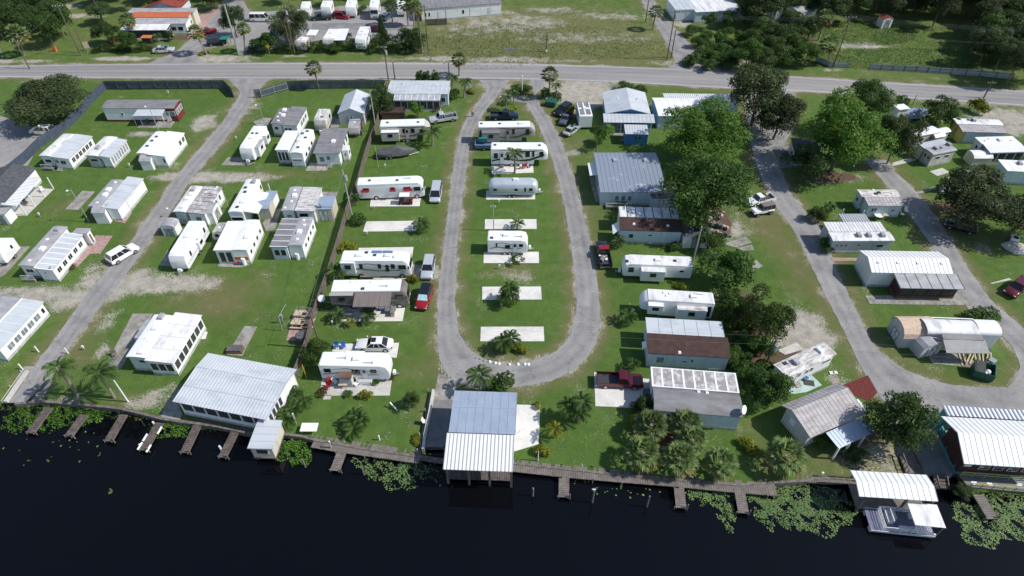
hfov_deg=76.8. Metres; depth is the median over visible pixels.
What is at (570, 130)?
parked car
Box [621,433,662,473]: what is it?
cabbage palm
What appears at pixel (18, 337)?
window
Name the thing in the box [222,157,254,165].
slab
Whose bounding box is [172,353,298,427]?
pavilion
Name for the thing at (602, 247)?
pickup truck
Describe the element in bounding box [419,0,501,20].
storage building
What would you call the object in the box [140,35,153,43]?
covered cart
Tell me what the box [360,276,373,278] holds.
bench box
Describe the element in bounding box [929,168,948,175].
concrete pad
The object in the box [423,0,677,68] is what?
weeds
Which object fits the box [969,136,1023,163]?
mobile home
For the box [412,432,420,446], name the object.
shrub
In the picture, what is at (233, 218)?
window
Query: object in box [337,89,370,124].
garden shed
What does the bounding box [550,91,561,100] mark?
shrub
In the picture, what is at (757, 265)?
concrete pad
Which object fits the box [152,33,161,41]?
feather palm
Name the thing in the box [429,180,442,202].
parked car
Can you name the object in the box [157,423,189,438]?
water plants
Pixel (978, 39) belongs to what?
broadleaf tree
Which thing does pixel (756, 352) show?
shrub
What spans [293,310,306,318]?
picnic table
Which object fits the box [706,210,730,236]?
scrap heap
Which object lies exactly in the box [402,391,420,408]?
broadleaf tree
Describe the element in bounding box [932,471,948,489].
gangway
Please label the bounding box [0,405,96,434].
water plants
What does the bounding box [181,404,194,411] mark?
window
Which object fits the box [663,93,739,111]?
workshop
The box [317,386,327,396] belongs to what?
shrub
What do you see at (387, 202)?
concrete pad
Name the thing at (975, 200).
oak tree
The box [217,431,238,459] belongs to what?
dock
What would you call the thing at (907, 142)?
broadleaf tree
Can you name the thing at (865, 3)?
broadleaf tree
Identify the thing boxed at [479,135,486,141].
tarp bundle
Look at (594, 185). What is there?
slab
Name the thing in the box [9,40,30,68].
utility pole
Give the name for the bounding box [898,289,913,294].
window
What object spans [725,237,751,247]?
concrete pad
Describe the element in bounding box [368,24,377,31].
parked car
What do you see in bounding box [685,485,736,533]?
lily pads
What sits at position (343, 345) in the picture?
patio chair
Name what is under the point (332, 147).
mobile home
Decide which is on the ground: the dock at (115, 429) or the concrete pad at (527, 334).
the concrete pad at (527, 334)
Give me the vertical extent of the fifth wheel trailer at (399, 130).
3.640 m
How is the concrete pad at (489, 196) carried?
on the ground
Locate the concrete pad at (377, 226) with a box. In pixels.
[363,221,415,231]
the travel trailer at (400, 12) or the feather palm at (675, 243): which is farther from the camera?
the travel trailer at (400, 12)
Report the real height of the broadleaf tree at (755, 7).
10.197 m
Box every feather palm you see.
[41,354,78,395]
[80,358,119,398]
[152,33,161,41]
[325,262,346,280]
[328,306,346,322]
[344,193,359,205]
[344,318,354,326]
[358,309,375,323]
[411,217,430,233]
[421,125,441,145]
[446,74,458,90]
[459,77,472,97]
[465,364,492,390]
[492,333,514,352]
[500,95,511,108]
[501,281,519,298]
[501,329,521,348]
[505,147,524,173]
[507,89,519,104]
[509,217,525,230]
[545,420,562,438]
[551,82,561,94]
[557,396,579,419]
[568,405,591,424]
[570,391,595,420]
[591,135,602,150]
[609,235,626,248]
[618,308,638,326]
[625,357,640,370]
[671,241,681,249]
[824,201,837,212]
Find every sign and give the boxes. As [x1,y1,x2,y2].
[82,41,89,49]
[503,49,516,51]
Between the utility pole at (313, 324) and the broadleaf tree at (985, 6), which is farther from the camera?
the broadleaf tree at (985, 6)
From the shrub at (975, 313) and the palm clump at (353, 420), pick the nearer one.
the palm clump at (353, 420)
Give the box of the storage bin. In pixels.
[226,345,244,353]
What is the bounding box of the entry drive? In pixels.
[148,0,249,63]
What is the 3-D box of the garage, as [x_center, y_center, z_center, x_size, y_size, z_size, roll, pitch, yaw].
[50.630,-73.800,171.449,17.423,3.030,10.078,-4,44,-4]
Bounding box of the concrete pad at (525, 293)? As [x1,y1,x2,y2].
[482,286,541,299]
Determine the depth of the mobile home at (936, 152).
119.29 m
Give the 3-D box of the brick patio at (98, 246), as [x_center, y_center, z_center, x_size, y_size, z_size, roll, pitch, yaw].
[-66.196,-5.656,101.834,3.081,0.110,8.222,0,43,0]
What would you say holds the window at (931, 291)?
in the mobile home at (914, 274)
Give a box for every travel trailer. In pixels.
[0,238,19,264]
[168,221,209,275]
[212,222,225,239]
[239,126,270,165]
[296,37,309,49]
[300,1,311,16]
[314,109,331,133]
[318,351,399,384]
[321,0,333,15]
[322,29,338,47]
[345,0,357,15]
[348,119,360,134]
[355,26,370,48]
[397,0,405,14]
[488,231,533,256]
[489,178,542,197]
[575,102,592,126]
[615,254,692,281]
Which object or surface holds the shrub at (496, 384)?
on the ground
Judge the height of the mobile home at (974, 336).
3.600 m
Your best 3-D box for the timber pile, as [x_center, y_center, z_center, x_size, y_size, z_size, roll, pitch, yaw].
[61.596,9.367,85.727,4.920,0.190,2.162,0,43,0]
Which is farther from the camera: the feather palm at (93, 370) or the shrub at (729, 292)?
the shrub at (729, 292)
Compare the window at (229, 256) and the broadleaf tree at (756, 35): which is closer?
the window at (229, 256)
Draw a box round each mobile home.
[0,296,49,360]
[18,226,95,281]
[39,134,94,171]
[84,136,130,167]
[87,176,147,220]
[101,100,184,125]
[126,312,206,375]
[136,131,187,167]
[173,185,225,226]
[213,220,263,263]
[228,179,279,220]
[269,30,285,47]
[269,217,316,259]
[270,106,308,135]
[275,129,316,166]
[281,186,322,223]
[313,128,351,167]
[612,206,682,244]
[642,317,730,371]
[648,367,746,430]
[771,342,836,387]
[788,138,819,166]
[819,209,894,253]
[852,189,903,216]
[853,250,964,298]
[891,104,909,120]
[913,126,950,146]
[913,139,956,166]
[920,317,1001,363]
[949,118,1006,143]
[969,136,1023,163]
[995,159,1023,184]
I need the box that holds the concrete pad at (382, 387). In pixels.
[321,378,391,395]
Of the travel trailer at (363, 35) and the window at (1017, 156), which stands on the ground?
the travel trailer at (363, 35)
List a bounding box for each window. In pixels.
[6,340,15,350]
[13,333,21,343]
[20,326,28,336]
[26,319,34,328]
[33,312,40,322]
[56,265,62,273]
[62,259,67,266]
[149,363,159,370]
[157,363,167,370]
[165,364,175,371]
[174,357,180,369]
[176,214,186,218]
[178,350,185,362]
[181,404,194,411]
[182,344,188,356]
[186,338,192,349]
[190,332,196,343]
[193,325,199,336]
[193,406,206,413]
[197,319,203,330]
[205,408,218,416]
[217,411,230,418]
[218,252,227,261]
[225,252,234,261]
[229,413,242,420]
[231,217,243,220]
[234,256,248,259]
[241,416,254,423]
[272,407,276,417]
[274,250,280,255]
[275,402,279,412]
[277,152,282,160]
[278,396,282,406]
[280,250,286,255]
[281,152,286,160]
[299,213,308,216]
[394,101,400,106]
[395,295,403,298]
[398,265,405,268]
[401,101,407,108]
[420,101,426,108]
[427,101,432,108]
[433,101,439,108]
[655,356,664,362]
[789,418,795,426]
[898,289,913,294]
[912,289,927,294]
[926,289,942,294]
[940,289,955,295]
[978,465,990,469]
[991,153,998,160]
[992,466,1004,470]
[995,153,1006,160]
[1004,153,1015,159]
[1006,467,1018,471]
[1012,152,1023,159]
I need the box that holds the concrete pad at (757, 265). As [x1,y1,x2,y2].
[752,260,762,270]
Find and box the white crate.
[1010,235,1019,241]
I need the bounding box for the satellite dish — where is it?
[318,295,324,307]
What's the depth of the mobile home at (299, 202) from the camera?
106.84 m
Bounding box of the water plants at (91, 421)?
[72,408,103,426]
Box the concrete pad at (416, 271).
[412,265,438,280]
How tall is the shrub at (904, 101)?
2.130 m
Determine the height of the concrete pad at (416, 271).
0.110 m
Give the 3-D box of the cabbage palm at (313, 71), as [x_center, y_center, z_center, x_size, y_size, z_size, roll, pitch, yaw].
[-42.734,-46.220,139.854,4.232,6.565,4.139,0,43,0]
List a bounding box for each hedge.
[89,43,156,53]
[245,40,297,54]
[295,39,370,54]
[367,33,426,54]
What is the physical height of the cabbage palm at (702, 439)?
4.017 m
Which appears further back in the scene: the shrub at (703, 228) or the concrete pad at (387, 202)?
the concrete pad at (387, 202)
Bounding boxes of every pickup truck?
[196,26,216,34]
[310,12,331,20]
[428,111,457,124]
[490,109,518,120]
[558,111,572,125]
[595,241,612,267]
[595,370,643,389]
[745,192,776,206]
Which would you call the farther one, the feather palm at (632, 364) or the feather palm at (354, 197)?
the feather palm at (354, 197)
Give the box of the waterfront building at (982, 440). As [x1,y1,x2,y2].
[934,405,1023,476]
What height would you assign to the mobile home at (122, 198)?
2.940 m
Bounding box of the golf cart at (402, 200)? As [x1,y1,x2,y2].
[398,192,412,204]
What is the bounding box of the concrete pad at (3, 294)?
[0,293,20,297]
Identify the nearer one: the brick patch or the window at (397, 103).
the brick patch
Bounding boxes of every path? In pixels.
[115,212,131,222]
[769,149,780,166]
[892,158,914,165]
[914,186,935,194]
[990,278,1011,283]
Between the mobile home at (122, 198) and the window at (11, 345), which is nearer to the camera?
the window at (11, 345)
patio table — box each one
[300,423,318,433]
[384,306,396,310]
[516,421,519,431]
[874,213,883,219]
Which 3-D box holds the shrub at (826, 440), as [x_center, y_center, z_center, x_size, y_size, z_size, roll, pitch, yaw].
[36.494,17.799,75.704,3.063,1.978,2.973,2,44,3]
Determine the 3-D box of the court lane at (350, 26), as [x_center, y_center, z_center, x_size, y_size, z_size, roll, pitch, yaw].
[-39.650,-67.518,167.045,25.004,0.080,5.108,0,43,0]
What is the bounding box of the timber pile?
[958,352,991,364]
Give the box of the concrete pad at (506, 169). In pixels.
[492,164,533,173]
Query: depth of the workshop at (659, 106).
130.16 m
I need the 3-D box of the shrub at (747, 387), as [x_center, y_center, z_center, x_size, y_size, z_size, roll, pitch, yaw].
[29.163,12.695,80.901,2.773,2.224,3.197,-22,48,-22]
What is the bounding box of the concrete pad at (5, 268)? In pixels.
[0,246,29,276]
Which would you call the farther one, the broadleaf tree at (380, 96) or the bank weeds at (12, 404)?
the broadleaf tree at (380, 96)
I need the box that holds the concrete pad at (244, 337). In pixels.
[226,326,256,355]
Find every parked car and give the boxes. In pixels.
[28,124,54,134]
[104,243,139,264]
[151,45,174,53]
[206,36,226,46]
[332,10,350,19]
[355,336,393,352]
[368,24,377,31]
[381,12,392,20]
[415,282,433,309]
[420,254,435,278]
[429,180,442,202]
[554,101,572,116]
[562,123,580,136]
[944,218,977,234]
[1003,275,1023,298]
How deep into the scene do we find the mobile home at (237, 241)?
99.70 m
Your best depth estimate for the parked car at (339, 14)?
169.86 m
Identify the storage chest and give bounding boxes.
[359,379,371,384]
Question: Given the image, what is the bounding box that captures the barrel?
[295,331,305,344]
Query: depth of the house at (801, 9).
168.05 m
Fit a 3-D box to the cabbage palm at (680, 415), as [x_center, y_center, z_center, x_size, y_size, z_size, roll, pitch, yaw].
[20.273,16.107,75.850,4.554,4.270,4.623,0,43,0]
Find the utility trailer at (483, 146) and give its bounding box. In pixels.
[475,140,491,150]
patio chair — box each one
[110,349,117,356]
[325,381,330,388]
[331,376,338,383]
[340,341,345,349]
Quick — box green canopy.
[219,36,230,45]
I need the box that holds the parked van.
[249,12,271,21]
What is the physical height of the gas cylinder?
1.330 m
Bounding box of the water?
[0,404,1023,575]
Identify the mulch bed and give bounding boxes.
[843,375,876,400]
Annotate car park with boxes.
[0,116,55,166]
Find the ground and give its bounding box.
[0,0,1023,494]
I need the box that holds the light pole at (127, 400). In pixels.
[113,380,128,401]
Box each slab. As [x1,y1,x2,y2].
[159,250,170,265]
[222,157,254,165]
[253,118,271,128]
[263,209,280,230]
[323,395,330,399]
[329,118,339,127]
[589,176,598,201]
[611,130,623,134]
[778,343,802,354]
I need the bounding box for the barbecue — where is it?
[345,310,352,315]
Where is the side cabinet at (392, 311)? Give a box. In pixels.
[390,306,395,316]
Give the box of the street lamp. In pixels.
[66,190,88,221]
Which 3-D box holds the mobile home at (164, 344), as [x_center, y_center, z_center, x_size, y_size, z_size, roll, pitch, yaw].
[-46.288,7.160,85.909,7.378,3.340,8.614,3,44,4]
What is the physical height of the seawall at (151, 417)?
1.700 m
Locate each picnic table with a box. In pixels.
[290,319,304,329]
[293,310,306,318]
[300,318,315,327]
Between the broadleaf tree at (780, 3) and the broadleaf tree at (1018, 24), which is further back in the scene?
the broadleaf tree at (780, 3)
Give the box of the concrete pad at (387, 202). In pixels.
[370,197,420,206]
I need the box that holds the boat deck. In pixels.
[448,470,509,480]
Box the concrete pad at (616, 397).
[594,372,649,407]
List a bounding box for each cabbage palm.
[4,22,31,55]
[117,11,135,28]
[185,24,207,54]
[236,22,251,51]
[304,59,322,88]
[383,0,397,25]
[398,0,410,25]
[404,0,419,25]
[406,0,423,49]
[449,51,466,75]
[540,65,559,96]
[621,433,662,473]
[633,408,669,442]
[648,4,664,29]
[661,440,700,477]
[666,408,703,441]
[675,424,708,457]
[701,446,739,480]
[763,435,808,478]
[805,14,821,37]
[816,8,835,40]
[818,34,840,60]
[968,23,985,49]
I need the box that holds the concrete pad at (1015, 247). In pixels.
[1000,240,1023,254]
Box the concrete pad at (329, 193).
[323,192,337,195]
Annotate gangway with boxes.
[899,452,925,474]
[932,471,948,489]
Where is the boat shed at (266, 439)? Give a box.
[247,419,285,459]
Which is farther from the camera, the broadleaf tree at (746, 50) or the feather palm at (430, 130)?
the broadleaf tree at (746, 50)
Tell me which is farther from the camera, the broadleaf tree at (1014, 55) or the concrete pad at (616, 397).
the broadleaf tree at (1014, 55)
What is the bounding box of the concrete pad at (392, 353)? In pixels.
[332,343,398,357]
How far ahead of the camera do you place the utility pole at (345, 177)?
103.18 m
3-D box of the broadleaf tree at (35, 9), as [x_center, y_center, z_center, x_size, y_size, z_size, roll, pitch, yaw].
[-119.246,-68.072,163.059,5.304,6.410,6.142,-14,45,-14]
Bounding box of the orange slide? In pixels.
[49,46,57,51]
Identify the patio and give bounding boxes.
[15,188,52,215]
[73,235,111,266]
[161,398,181,419]
[217,262,248,266]
[305,163,327,170]
[360,276,406,279]
[514,405,539,450]
[789,375,820,394]
[865,290,971,304]
[928,353,973,366]
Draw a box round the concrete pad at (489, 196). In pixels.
[486,190,534,199]
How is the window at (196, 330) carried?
in the mobile home at (164, 344)
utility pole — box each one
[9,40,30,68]
[52,4,81,55]
[74,27,86,52]
[279,6,294,53]
[308,309,320,347]
[342,170,353,220]
[369,90,375,122]
[383,46,388,80]
[418,14,422,53]
[419,5,428,53]
[490,206,495,230]
[666,10,680,59]
[670,30,675,57]
[692,226,701,262]
[766,339,780,365]
[832,16,851,67]
[983,81,995,97]
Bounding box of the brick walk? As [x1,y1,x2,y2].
[188,6,219,37]
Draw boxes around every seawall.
[14,400,314,442]
[314,438,564,471]
[565,467,855,486]
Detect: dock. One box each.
[25,407,52,434]
[63,414,87,438]
[103,414,127,442]
[136,422,163,452]
[179,425,200,454]
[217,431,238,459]
[329,448,345,473]
[557,476,570,499]
[674,487,688,510]
[735,489,751,515]
[848,465,937,511]
[973,495,1001,520]
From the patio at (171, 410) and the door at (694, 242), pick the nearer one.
the patio at (171, 410)
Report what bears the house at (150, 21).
on the ground
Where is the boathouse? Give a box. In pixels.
[443,390,516,487]
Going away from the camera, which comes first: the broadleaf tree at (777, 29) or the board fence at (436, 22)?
the broadleaf tree at (777, 29)
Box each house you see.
[0,163,53,214]
[120,8,200,39]
[144,0,191,7]
[388,80,450,110]
[588,152,667,208]
[602,87,654,132]
[766,4,817,19]
[781,383,873,459]
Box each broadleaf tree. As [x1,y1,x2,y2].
[0,1,23,35]
[0,14,6,39]
[4,0,30,13]
[11,12,34,37]
[20,0,40,5]
[23,15,62,45]
[24,4,45,16]
[37,0,56,11]
[38,1,73,37]
[50,0,69,16]
[85,1,110,20]
[89,21,119,40]
[107,38,116,44]
[116,30,137,49]
[163,31,174,39]
[202,0,224,8]
[217,3,245,36]
[249,32,275,52]
[266,4,310,44]
[299,337,330,363]
[328,41,343,51]
[357,5,366,13]
[367,83,394,112]
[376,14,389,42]
[395,26,428,50]
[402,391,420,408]
[408,100,424,118]
[593,124,614,142]
[656,149,759,229]
[659,95,753,163]
[681,52,701,67]
[685,24,698,35]
[690,37,706,46]
[694,45,710,59]
[695,248,757,291]
[699,30,714,38]
[701,12,717,27]
[701,59,717,69]
[702,40,718,50]
[707,50,722,64]
[714,31,732,44]
[715,42,732,53]
[718,26,734,35]
[719,53,739,68]
[722,9,740,26]
[726,39,739,49]
[731,37,765,63]
[733,30,749,40]
[735,0,779,26]
[741,6,765,25]
[741,282,797,340]
[745,28,766,42]
[746,334,778,356]
[750,46,778,68]
[750,367,794,403]
[753,15,775,35]
[758,34,785,54]
[759,0,798,18]
[766,21,797,43]
[772,44,802,64]
[776,9,803,28]
[779,142,832,180]
[782,33,810,51]
[789,15,817,37]
[791,0,819,15]
[795,42,825,65]
[798,86,901,171]
[812,0,825,13]
[820,0,852,28]
[847,0,872,22]
[849,78,896,115]
[878,113,929,163]
[882,0,916,16]
[915,0,935,13]
[920,94,961,126]
[922,0,961,25]
[961,0,981,16]
[966,26,1015,64]
[969,0,1008,28]
[980,12,1021,38]
[986,36,1022,70]
[999,43,1023,84]
[1001,18,1023,39]
[1003,7,1023,24]
[1004,0,1023,12]
[1008,13,1023,31]
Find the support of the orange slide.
on the ground
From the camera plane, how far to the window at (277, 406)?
78.05 m
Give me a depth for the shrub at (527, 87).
140.21 m
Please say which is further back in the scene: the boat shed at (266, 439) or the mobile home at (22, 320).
the mobile home at (22, 320)
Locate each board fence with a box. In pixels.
[5,81,105,165]
[103,80,233,96]
[286,80,385,89]
[294,83,385,378]
[426,18,446,25]
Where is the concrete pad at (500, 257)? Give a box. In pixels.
[484,252,538,262]
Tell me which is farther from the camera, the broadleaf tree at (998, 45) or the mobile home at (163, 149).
the broadleaf tree at (998, 45)
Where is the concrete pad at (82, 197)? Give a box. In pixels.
[66,191,94,209]
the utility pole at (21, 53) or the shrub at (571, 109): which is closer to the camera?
the shrub at (571, 109)
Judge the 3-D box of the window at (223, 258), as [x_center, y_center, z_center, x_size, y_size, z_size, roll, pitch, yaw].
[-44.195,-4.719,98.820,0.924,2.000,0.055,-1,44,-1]
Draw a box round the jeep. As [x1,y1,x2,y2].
[749,201,775,217]
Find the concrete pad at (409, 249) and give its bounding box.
[358,247,413,255]
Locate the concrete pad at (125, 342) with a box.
[107,314,152,368]
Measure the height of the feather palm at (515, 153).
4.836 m
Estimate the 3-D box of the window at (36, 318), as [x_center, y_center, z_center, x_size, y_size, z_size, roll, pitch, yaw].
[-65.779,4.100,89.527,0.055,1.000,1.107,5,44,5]
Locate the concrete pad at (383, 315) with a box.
[341,306,404,321]
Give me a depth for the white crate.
103.61 m
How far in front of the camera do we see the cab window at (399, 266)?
95.75 m
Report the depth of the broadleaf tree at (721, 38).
156.65 m
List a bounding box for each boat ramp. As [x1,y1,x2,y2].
[3,366,59,403]
[427,397,452,449]
[894,423,955,476]
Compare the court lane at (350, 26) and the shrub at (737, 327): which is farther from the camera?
the court lane at (350, 26)
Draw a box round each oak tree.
[0,73,91,127]
[933,163,1016,228]
[985,192,1023,237]
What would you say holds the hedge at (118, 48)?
on the ground
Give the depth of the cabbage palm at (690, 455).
71.74 m
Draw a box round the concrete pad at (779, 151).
[772,146,800,167]
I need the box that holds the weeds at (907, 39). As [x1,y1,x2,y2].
[795,20,1006,68]
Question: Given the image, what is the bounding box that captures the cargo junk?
[599,255,607,262]
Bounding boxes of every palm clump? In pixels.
[275,385,314,430]
[339,406,370,441]
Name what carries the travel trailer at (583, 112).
on the ground
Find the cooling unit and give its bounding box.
[643,388,649,395]
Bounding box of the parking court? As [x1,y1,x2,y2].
[235,5,416,54]
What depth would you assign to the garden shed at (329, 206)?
107.07 m
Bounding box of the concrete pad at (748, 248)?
[738,245,753,250]
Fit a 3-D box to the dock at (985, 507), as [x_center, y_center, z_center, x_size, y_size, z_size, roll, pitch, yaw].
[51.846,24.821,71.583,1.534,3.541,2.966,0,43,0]
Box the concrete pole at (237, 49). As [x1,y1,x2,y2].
[224,5,239,54]
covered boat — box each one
[374,145,417,159]
[906,107,929,118]
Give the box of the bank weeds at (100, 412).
[15,406,215,430]
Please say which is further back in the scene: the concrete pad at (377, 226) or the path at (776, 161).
the path at (776, 161)
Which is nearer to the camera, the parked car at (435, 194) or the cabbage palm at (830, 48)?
the parked car at (435, 194)
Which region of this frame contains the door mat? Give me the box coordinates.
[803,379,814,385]
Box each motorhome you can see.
[329,279,410,308]
[340,250,412,277]
[357,176,424,199]
[369,0,380,17]
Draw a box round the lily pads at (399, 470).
[351,454,441,490]
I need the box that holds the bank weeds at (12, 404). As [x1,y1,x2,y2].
[0,403,1010,498]
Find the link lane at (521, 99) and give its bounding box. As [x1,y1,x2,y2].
[499,94,537,103]
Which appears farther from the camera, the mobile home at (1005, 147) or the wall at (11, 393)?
the mobile home at (1005, 147)
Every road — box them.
[0,62,1023,105]
[8,78,270,402]
[437,80,599,388]
[641,0,736,72]
[745,90,1023,431]
[864,158,1023,387]
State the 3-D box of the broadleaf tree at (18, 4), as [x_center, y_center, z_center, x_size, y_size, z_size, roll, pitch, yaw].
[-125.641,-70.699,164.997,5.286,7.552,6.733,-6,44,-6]
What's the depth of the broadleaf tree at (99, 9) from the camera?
164.76 m
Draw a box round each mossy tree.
[727,62,789,132]
[751,93,807,139]
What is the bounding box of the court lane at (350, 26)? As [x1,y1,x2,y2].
[312,23,405,29]
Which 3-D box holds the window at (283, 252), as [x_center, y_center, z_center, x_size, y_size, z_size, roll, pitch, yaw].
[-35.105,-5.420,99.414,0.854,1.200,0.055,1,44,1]
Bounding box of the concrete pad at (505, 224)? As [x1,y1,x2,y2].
[485,219,536,228]
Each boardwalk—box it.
[178,415,252,430]
[311,435,421,466]
[513,459,778,498]
[796,475,852,483]
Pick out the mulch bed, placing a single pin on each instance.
(863, 388)
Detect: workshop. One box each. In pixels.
[651,98,737,128]
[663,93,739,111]
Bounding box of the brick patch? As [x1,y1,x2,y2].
[286,310,311,340]
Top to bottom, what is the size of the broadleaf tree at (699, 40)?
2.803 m
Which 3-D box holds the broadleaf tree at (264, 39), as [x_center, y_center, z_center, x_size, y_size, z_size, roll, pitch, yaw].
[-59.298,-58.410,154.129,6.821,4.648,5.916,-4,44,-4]
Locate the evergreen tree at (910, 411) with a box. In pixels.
[862,389,940,456]
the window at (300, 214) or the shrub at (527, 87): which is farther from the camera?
the shrub at (527, 87)
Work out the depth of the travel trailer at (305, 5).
170.00 m
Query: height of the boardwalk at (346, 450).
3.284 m
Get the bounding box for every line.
[0,63,1013,90]
[0,71,1023,98]
[13,76,1018,104]
[162,70,1018,97]
[308,308,770,344]
[314,300,764,335]
[781,336,1017,351]
[785,345,1003,359]
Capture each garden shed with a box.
[0,206,16,223]
[91,202,111,223]
[139,154,155,169]
[160,217,181,235]
[203,202,221,223]
[258,199,275,218]
[315,196,337,220]
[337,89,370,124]
[381,107,405,119]
[619,124,648,144]
[649,186,676,207]
[680,225,711,247]
[876,13,893,28]
[886,316,938,347]
[909,335,943,357]
[963,150,993,165]
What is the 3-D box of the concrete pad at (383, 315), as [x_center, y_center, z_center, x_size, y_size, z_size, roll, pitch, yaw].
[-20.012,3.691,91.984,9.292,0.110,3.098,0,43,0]
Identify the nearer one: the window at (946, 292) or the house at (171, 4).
the window at (946, 292)
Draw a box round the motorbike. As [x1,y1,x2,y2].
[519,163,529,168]
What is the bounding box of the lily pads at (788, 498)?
[746,484,861,538]
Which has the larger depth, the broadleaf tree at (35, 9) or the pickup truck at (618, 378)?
the broadleaf tree at (35, 9)
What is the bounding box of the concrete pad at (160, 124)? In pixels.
[137,121,174,127]
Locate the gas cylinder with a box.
[241,258,246,265]
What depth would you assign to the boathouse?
72.50 m
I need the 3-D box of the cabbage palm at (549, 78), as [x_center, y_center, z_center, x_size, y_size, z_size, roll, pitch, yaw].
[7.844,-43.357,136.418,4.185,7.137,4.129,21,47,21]
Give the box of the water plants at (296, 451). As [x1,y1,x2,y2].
[277,438,311,466]
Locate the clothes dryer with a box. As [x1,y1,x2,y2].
[293,306,314,326]
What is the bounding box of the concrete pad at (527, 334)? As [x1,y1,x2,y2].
[480,327,543,341]
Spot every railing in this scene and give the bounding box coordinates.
[959,472,1023,480]
[971,483,1023,491]
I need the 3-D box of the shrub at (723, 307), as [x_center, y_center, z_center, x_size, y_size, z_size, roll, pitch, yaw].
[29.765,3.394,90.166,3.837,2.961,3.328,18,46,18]
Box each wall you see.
[1,370,28,402]
[417,388,434,452]
[815,57,849,67]
[868,64,1014,78]
[933,413,955,469]
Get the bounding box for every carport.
[304,30,318,42]
[334,28,348,45]
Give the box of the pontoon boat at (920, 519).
[863,502,945,537]
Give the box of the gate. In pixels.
[253,82,287,97]
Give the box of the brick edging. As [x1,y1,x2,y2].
[831,258,856,260]
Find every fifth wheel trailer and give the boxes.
[379,119,429,142]
[478,121,534,141]
[491,142,547,167]
[639,289,714,320]
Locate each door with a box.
[0,216,6,223]
[54,159,62,167]
[164,229,174,235]
[165,112,171,119]
[215,207,220,220]
[318,211,328,220]
[325,155,331,164]
[347,115,354,120]
[446,9,457,18]
[470,7,480,16]
[609,123,620,128]
[649,235,653,243]
[658,200,667,207]
[675,12,684,20]
[685,11,693,20]
[691,238,700,247]
[794,371,802,381]
[883,20,890,28]
[890,326,898,340]
[924,347,937,356]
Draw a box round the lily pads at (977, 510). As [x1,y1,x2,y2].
[952,492,1023,549]
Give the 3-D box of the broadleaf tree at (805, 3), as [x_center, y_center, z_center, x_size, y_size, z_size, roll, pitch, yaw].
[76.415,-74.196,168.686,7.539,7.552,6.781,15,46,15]
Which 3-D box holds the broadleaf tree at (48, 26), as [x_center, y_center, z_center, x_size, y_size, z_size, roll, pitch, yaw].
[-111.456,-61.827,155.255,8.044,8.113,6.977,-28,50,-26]
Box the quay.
[957,473,1023,491]
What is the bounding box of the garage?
[665,0,740,22]
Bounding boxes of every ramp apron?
[425,399,451,446]
[434,373,458,400]
[916,424,953,477]
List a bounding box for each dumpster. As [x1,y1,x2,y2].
[545,97,556,106]
[970,359,996,381]
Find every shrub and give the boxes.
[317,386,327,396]
[337,240,356,251]
[343,389,352,397]
[349,212,367,225]
[357,389,373,399]
[370,379,380,385]
[406,274,419,282]
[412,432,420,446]
[415,70,423,79]
[423,70,431,80]
[431,69,439,80]
[449,88,459,99]
[466,89,475,93]
[485,370,514,391]
[495,285,520,305]
[510,84,523,94]
[511,252,524,263]
[514,343,529,353]
[523,84,532,89]
[532,444,552,456]
[534,401,540,409]
[540,87,550,97]
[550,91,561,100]
[568,106,575,114]
[608,201,626,208]
[618,80,633,88]
[629,393,653,418]
[630,414,636,430]
[634,84,647,92]
[667,242,679,250]
[675,282,688,290]
[691,225,708,242]
[695,230,725,251]
[714,301,736,320]
[716,309,739,330]
[718,295,743,308]
[719,286,745,313]
[724,330,750,348]
[727,349,748,370]
[729,339,745,354]
[732,324,739,332]
[733,308,758,324]
[733,317,757,336]
[735,362,763,384]
[737,380,755,397]
[737,436,759,454]
[739,347,753,363]
[745,387,773,410]
[748,342,770,355]
[754,357,774,372]
[805,206,827,223]
[812,433,837,450]
[816,236,835,253]
[840,442,871,465]
[895,94,910,105]
[952,481,972,501]
[964,305,1001,321]
[967,98,991,113]
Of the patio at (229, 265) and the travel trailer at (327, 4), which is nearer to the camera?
the patio at (229, 265)
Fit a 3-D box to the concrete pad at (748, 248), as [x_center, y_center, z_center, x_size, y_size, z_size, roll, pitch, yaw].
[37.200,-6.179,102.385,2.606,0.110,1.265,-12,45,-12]
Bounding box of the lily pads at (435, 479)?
[3,415,660,498]
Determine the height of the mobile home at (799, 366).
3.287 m

